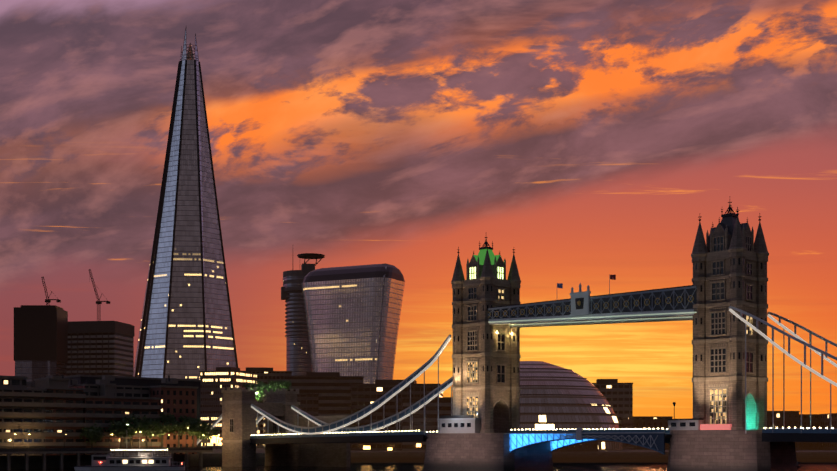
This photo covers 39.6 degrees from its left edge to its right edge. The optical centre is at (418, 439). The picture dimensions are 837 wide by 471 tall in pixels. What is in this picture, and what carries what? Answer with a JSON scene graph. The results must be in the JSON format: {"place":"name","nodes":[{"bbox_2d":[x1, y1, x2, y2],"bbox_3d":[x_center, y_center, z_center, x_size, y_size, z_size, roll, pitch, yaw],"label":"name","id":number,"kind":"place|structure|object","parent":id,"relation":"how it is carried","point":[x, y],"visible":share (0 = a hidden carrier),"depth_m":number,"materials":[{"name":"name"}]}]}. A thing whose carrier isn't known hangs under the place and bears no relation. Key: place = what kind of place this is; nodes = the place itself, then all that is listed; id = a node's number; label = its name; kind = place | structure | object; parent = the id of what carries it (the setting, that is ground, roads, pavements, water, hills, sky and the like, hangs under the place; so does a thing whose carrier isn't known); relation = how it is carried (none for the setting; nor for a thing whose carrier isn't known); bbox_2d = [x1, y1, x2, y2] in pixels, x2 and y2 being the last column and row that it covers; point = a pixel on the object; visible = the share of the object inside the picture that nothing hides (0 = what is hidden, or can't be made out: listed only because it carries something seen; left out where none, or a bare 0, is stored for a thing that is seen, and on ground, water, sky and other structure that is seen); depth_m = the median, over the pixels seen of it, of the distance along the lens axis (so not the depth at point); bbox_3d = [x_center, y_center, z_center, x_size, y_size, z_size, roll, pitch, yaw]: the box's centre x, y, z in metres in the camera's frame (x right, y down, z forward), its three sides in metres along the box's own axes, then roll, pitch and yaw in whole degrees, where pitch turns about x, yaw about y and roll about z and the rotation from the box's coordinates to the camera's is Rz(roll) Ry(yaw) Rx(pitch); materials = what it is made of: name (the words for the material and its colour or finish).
{"place":"outdoors","nodes":[
{"label":"outdoors","id":0,"kind":"place"},
{"bbox_2d":[14,277,67,387],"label":"dark tower","id":1,"kind":"structure","parent":0,"point":[40,341],"depth_m":750.23,"materials":[{"name":"brown glass"}]},
{"bbox_2d":[242,379,291,400],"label":"garden trees","id":2,"kind":"object","parent":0,"point":[261,386],"visible":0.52,"depth_m":449.80,"materials":[{"name":"green plant"}]},
{"bbox_2d":[220,386,349,466],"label":"bridge abutment","id":3,"kind":"object","parent":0,"point":[239,414],"visible":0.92,"depth_m":418.36,"materials":[{"name":"stone"}]},
{"bbox_2d":[281,253,324,375],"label":"tower with helipad","id":4,"kind":"structure","parent":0,"point":[298,358],"depth_m":1159.21,"materials":[{"name":"grey glass"}]},
{"bbox_2d":[0,448,836,468],"bbox_3d":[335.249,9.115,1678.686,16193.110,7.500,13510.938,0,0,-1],"label":"embankment","id":5,"kind":"structure","parent":0,"point":[214,457],"depth_m":481.64,"materials":[{"name":"stone"}]},
{"bbox_2d":[67,269,134,376],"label":"building with crane","id":6,"kind":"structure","parent":5,"relation":"on","point":[100,347],"depth_m":791.43,"materials":[{"name":"brown concrete"}]},
{"bbox_2d":[0,375,212,469],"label":"butlers wharf blocks","id":7,"kind":"structure","parent":5,"relation":"on","point":[47,413],"depth_m":394.79,"materials":[{"name":"brick"}]},
{"bbox_2d":[13,424,219,449],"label":"street lamps","id":8,"kind":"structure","parent":5,"relation":"on","point":[125,440],"depth_m":398.46,"materials":[{"name":"grey metal"}]},
{"bbox_2d":[80,412,219,447],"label":"trees","id":9,"kind":"object","parent":5,"relation":"on","point":[200,428],"visible":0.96,"depth_m":407.26,"materials":[{"name":"green plant"}]},
{"bbox_2d":[134,29,237,379],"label":"skyscraper","id":10,"kind":"structure","parent":5,"relation":"on","point":[186,331],"depth_m":884.91,"materials":[{"name":"grey glass"}]},
{"bbox_2d":[199,367,257,448],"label":"lit office","id":11,"kind":"structure","parent":5,"relation":"on","point":[212,383],"depth_m":634.57,"materials":[{"name":"brown"}]},
{"bbox_2d":[242,367,291,447],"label":"building","id":12,"kind":"structure","parent":5,"relation":"on","point":[265,374],"depth_m":694.48,"materials":[{"name":"brown"}]},
{"bbox_2d":[262,393,318,450],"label":"building","id":13,"kind":"structure","parent":5,"relation":"on","point":[308,403],"depth_m":536.11,"materials":[{"name":"brown"}]},
{"bbox_2d":[211,436,420,449],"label":"lights","id":14,"kind":"object","parent":5,"relation":"on","point":[213,439],"visible":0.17,"depth_m":463.94},
{"bbox_2d":[286,372,363,449],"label":"banded hotel","id":15,"kind":"object","parent":5,"relation":"on","point":[333,389],"depth_m":580.07,"materials":[{"name":"brown"}]},
{"bbox_2d":[301,263,404,383],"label":"skyscraper","id":16,"kind":"structure","parent":5,"relation":"on","point":[353,313],"depth_m":975.81,"materials":[{"name":"grey glass"}]},
{"bbox_2d":[350,380,442,449],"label":"building","id":17,"kind":"structure","parent":5,"relation":"on","point":[363,396],"depth_m":556.00,"materials":[{"name":"brown"}]},
{"bbox_2d":[402,397,452,450],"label":"building","id":18,"kind":"structure","parent":5,"relation":"on","point":[431,415],"depth_m":515.77,"materials":[{"name":"brown"}]},
{"bbox_2d":[197,306,836,443],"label":"suspension cables","id":19,"kind":"object","parent":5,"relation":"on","point":[340,426],"visible":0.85,"depth_m":355.83,"materials":[{"name":"grey metal"}]},
{"bbox_2d":[592,379,632,428],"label":"building","id":20,"kind":"structure","parent":5,"relation":"on","point":[617,395],"depth_m":637.31,"materials":[{"name":"concrete"}]},
{"bbox_2d":[0,463,836,470],"bbox_3d":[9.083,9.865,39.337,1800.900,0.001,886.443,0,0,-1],"label":"river water","id":21,"kind":"structure","parent":0,"point":[567,467],"depth_m":405.70,"materials":[{"name":"black liquid"}]},
{"bbox_2d":[74,449,184,470],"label":"boat","id":22,"kind":"object","parent":21,"relation":"on","point":[141,461],"visible":1,"depth_m":329.38,"materials":[{"name":"grey"}]},
{"bbox_2d":[0,0,836,418],"label":"sky","id":23,"kind":"structure","parent":0,"point":[588,140],"materials":[{"name":"orange"}]},
{"bbox_2d":[451,237,520,432],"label":"bridge tower","id":24,"kind":"structure","parent":0,"point":[486,387],"depth_m":341.50,"materials":[{"name":"stone"}]},
{"bbox_2d":[488,274,696,326],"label":"tower bridge walkways","id":25,"kind":"structure","parent":24,"relation":"attached to","point":[580,307],"depth_m":307.27,"materials":[{"name":"metal"}]},
{"bbox_2d":[423,433,552,470],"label":"bridge pier","id":26,"kind":"structure","parent":0,"point":[467,451],"depth_m":334.47,"materials":[{"name":"stone"}]},
{"bbox_2d":[250,428,836,454],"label":"tower bridge deck","id":27,"kind":"structure","parent":26,"relation":"on","point":[655,439],"depth_m":315.71,"materials":[{"name":"blue metal"}]},
{"bbox_2d":[261,427,833,434],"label":"tower bridge parapet lamps","id":28,"kind":"object","parent":27,"relation":"on","point":[541,429],"visible":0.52,"depth_m":320.65,"materials":[{"name":"white glass"}]},
{"bbox_2d":[437,402,731,432],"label":"pier cabins","id":29,"kind":"object","parent":26,"relation":"on","point":[459,424],"visible":0.83,"depth_m":336.19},
{"bbox_2d":[520,361,622,450],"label":"city hall","id":30,"kind":"structure","parent":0,"point":[553,397],"depth_m":542.17,"materials":[{"name":"grey glass"}]},
{"bbox_2d":[550,441,597,451],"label":"building","id":31,"kind":"structure","parent":0,"point":[591,446],"depth_m":497.17,"materials":[{"name":"brown"}]},
{"bbox_2d":[621,416,672,449],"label":"building","id":32,"kind":"structure","parent":0,"point":[646,422],"depth_m":598.24,"materials":[{"name":"brown"}]},
{"bbox_2d":[691,196,768,429],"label":"bridge tower","id":33,"kind":"structure","parent":0,"point":[729,256],"depth_m":283.55,"materials":[{"name":"stone"}]},
{"bbox_2d":[667,430,797,470],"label":"bridge pier","id":34,"kind":"structure","parent":0,"point":[716,450],"depth_m":278.08,"materials":[{"name":"stone"}]},
{"bbox_2d":[767,411,799,449],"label":"building","id":35,"kind":"structure","parent":0,"point":[791,419],"depth_m":559.71,"materials":[{"name":"brown"}]},
{"bbox_2d":[799,414,819,449],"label":"building","id":36,"kind":"structure","parent":0,"point":[815,420],"depth_m":589.82,"materials":[{"name":"brown"}]},
{"bbox_2d":[820,413,836,449],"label":"building","id":37,"kind":"structure","parent":0,"point":[824,421],"depth_m":578.62,"materials":[{"name":"brown"}]}
]}

